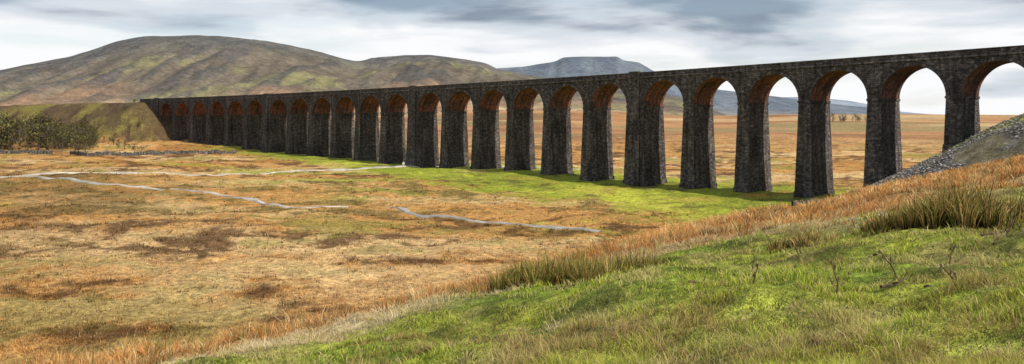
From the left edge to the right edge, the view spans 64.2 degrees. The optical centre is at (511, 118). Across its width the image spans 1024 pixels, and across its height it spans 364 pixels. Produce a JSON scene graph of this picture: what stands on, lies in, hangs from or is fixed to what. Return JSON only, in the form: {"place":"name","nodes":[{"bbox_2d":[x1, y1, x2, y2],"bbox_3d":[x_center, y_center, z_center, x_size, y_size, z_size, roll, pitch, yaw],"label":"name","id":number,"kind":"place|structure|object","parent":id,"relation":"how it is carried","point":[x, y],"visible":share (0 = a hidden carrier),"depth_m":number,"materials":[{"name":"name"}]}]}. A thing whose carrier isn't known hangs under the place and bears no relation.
{"place":"outdoors","nodes":[
{"label":"outdoors","id":0,"kind":"place"},
{"bbox_2d":[0,165,579,177],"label":"gravel track","id":1,"kind":"structure","parent":0,"point":[340,169],"depth_m":246.59,"materials":[{"name":"gravel"}]},
{"bbox_2d":[0,35,725,116],"bbox_3d":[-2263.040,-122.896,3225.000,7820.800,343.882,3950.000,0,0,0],"label":"mountain","id":2,"kind":"structure","parent":0,"point":[137,69],"depth_m":2180.70,"materials":[{"name":"plant"}]},
{"bbox_2d":[0,102,1023,363],"bbox_3d":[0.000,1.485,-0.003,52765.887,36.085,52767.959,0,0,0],"label":"ground","id":3,"kind":"structure","parent":0,"point":[922,136],"depth_m":121.71,"materials":[{"name":"brown plant"}]},
{"bbox_2d":[0,149,52,153],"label":"drystone wall","id":4,"kind":"structure","parent":3,"relation":"on","point":[2,151],"depth_m":315.89,"materials":[{"name":"grey stone"}]},
{"bbox_2d":[0,99,144,151],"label":"tree row","id":5,"kind":"object","parent":3,"relation":"on","point":[47,133],"visible":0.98,"depth_m":352.79,"materials":[{"name":"green plant"}]},
{"bbox_2d":[70,149,236,155],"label":"drystone wall","id":6,"kind":"structure","parent":3,"relation":"on","point":[119,153],"depth_m":329.24,"materials":[{"name":"grey stone"}]},
{"bbox_2d":[3,175,348,207],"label":"footpath","id":7,"kind":"structure","parent":3,"relation":"on","point":[256,200],"depth_m":192.46,"materials":[{"name":"grey gravel"}]},
{"bbox_2d":[429,282,493,296],"bbox_3d":[-1.534,5.346,24.626,2.068,1.058,1.508,0,0,0],"label":"rush clump","id":8,"kind":"object","parent":3,"relation":"on","point":[459,290],"visible":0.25,"depth_m":24.38,"materials":[{"name":"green plant"}]},
{"bbox_2d":[388,207,601,232],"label":"footpath","id":9,"kind":"structure","parent":3,"relation":"on","point":[405,210],"depth_m":145.11,"materials":[{"name":"grey gravel"}]},
{"bbox_2d":[0,152,1023,363],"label":"brown rushes","id":10,"kind":"object","parent":3,"relation":"on","point":[837,204],"visible":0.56,"depth_m":38.92,"materials":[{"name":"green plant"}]},
{"bbox_2d":[154,208,881,363],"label":"dry grass","id":11,"kind":"structure","parent":3,"relation":"on","point":[390,317],"depth_m":21.65,"materials":[{"name":"brown plant"}]},
{"bbox_2d":[482,243,631,293],"bbox_3d":[1.462,4.705,24.973,5.105,1.952,3.804,0,0,0],"label":"rush clump","id":12,"kind":"object","parent":3,"relation":"on","point":[548,271],"visible":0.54,"depth_m":24.26,"materials":[{"name":"green plant"}]},
{"bbox_2d":[140,45,1023,197],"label":"railway viaduct","id":13,"kind":"object","parent":3,"relation":"on","point":[320,123],"visible":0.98,"depth_m":237.32,"materials":[{"name":"stone"}]},
{"bbox_2d":[161,176,1023,363],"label":"meadow grass","id":14,"kind":"structure","parent":3,"relation":"on","point":[1007,295],"depth_m":11.74,"materials":[{"name":"green plant"}]},
{"bbox_2d":[597,242,674,272],"bbox_3d":[3.579,4.609,25.640,3.124,1.821,2.776,0,0,-31],"label":"rush clump","id":15,"kind":"object","parent":3,"relation":"on","point":[637,263],"visible":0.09,"depth_m":25.50,"materials":[{"name":"green plant"}]},
{"bbox_2d":[688,277,723,284],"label":"fallen branch","id":16,"kind":"object","parent":3,"relation":"on","point":[701,282],"visible":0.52,"depth_m":16.49,"materials":[{"name":"brown wood"}]},
{"bbox_2d":[753,263,758,284],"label":"dead thistle","id":17,"kind":"object","parent":3,"relation":"on","point":[757,265],"visible":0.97,"depth_m":13.51,"materials":[{"name":"brown plant"}]},
{"bbox_2d":[782,236,799,258],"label":"dead thistle","id":18,"kind":"object","parent":3,"relation":"on","point":[793,246],"visible":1,"depth_m":20.43,"materials":[{"name":"brown plant"}]},
{"bbox_2d":[765,225,839,252],"bbox_3d":[9.471,3.969,26.876,2.466,0.976,2.146,0,0,-23],"label":"rush clump","id":19,"kind":"object","parent":3,"relation":"on","point":[801,239],"visible":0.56,"depth_m":26.78,"materials":[{"name":"green plant"}]},
{"bbox_2d":[791,197,820,205],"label":"drystone wall","id":20,"kind":"structure","parent":3,"relation":"on","point":[793,203],"depth_m":173.88,"materials":[{"name":"grey stone"}]},
{"bbox_2d":[830,261,839,293],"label":"dead thistle","id":21,"kind":"object","parent":3,"relation":"on","point":[837,285],"visible":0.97,"depth_m":12.43,"materials":[{"name":"brown plant"}]},
{"bbox_2d":[830,112,865,121],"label":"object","id":22,"kind":"object","parent":3,"relation":"on","point":[844,118],"visible":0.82,"depth_m":895.27,"materials":[{"name":"beige plant"}]},
{"bbox_2d":[857,204,902,233],"bbox_3d":[10.392,2.871,22.652,2.323,1.214,1.720,0,0,-28],"label":"rush clump","id":23,"kind":"object","parent":3,"relation":"on","point":[879,223],"visible":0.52,"depth_m":22.23,"materials":[{"name":"green plant"}]},
{"bbox_2d":[767,242,997,353],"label":"peat clods","id":24,"kind":"object","parent":3,"relation":"on","point":[876,254],"visible":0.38,"depth_m":11.81,"materials":[{"name":"brown soil"}]},
{"bbox_2d":[878,248,896,279],"bbox_3d":[6.223,2.439,13.512,0.297,0.558,0.077,0,0,9],"label":"dead thistle","id":25,"kind":"object","parent":3,"relation":"on","point":[879,251],"visible":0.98,"depth_m":13.52,"materials":[{"name":"brown plant"}]},
{"bbox_2d":[880,272,906,287],"bbox_3d":[5.705,2.414,12.214,0.423,0.241,0.106,0,0,-11],"label":"fallen branch","id":26,"kind":"object","parent":3,"relation":"on","point":[892,283],"visible":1,"depth_m":12.19,"materials":[{"name":"brown wood"}]},
{"bbox_2d":[861,113,1023,188],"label":"scree","id":27,"kind":"structure","parent":3,"relation":"on","point":[951,150],"depth_m":149.13,"materials":[{"name":"grey stone"}]},
{"bbox_2d":[940,264,956,283],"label":"dead thistle","id":28,"kind":"object","parent":3,"relation":"on","point":[950,273],"visible":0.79,"depth_m":11.40,"materials":[{"name":"brown plant"}]},
{"bbox_2d":[948,245,954,264],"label":"dead thistle","id":29,"kind":"object","parent":3,"relation":"on","point":[949,255],"visible":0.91,"depth_m":15.52,"materials":[{"name":"brown plant"}]},
{"bbox_2d":[886,169,1022,229],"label":"rush clump","id":30,"kind":"object","parent":3,"relation":"on","point":[958,210],"visible":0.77,"depth_m":20.59,"materials":[{"name":"green plant"}]},
{"bbox_2d":[936,179,1016,203],"bbox_3d":[12.615,2.285,22.464,2.843,1.698,2.543,0,0,-41],"label":"rush clump","id":31,"kind":"object","parent":3,"relation":"on","point":[977,192],"visible":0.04,"depth_m":22.27,"materials":[{"name":"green plant"}]},
{"bbox_2d":[980,226,1009,235],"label":"fallen branch","id":32,"kind":"object","parent":3,"relation":"on","point":[985,234],"visible":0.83,"depth_m":18.42,"materials":[{"name":"brown wood"}]},
{"bbox_2d":[992,188,1023,223],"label":"rush clump","id":33,"kind":"object","parent":3,"relation":"on","point":[1019,206],"visible":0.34,"depth_m":21.50,"materials":[{"name":"green plant"}]},
{"bbox_2d":[1005,220,1013,236],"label":"dead thistle","id":34,"kind":"object","parent":3,"relation":"on","point":[1009,227],"visible":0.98,"depth_m":18.02,"materials":[{"name":"brown plant"}]},
{"bbox_2d":[1007,201,1015,229],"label":"dead thistle","id":35,"kind":"object","parent":3,"relation":"on","point":[1011,214],"visible":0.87,"depth_m":20.02,"materials":[{"name":"brown plant"}]},
{"bbox_2d":[0,0,1023,114],"label":"sky","id":36,"kind":"structure","parent":0,"point":[659,35],"materials":[{"name":"grey"}]},
{"bbox_2d":[497,57,866,114],"bbox_3d":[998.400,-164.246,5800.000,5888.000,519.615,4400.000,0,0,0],"label":"mountain","id":37,"kind":"structure","parent":0,"point":[725,102],"depth_m":5058.25,"materials":[{"name":"grey stone"}]},
{"bbox_2d":[784,97,921,113],"bbox_3d":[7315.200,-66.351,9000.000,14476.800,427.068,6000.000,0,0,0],"label":"distant hills","id":38,"kind":"structure","parent":0,"point":[843,102],"depth_m":8025.80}
]}

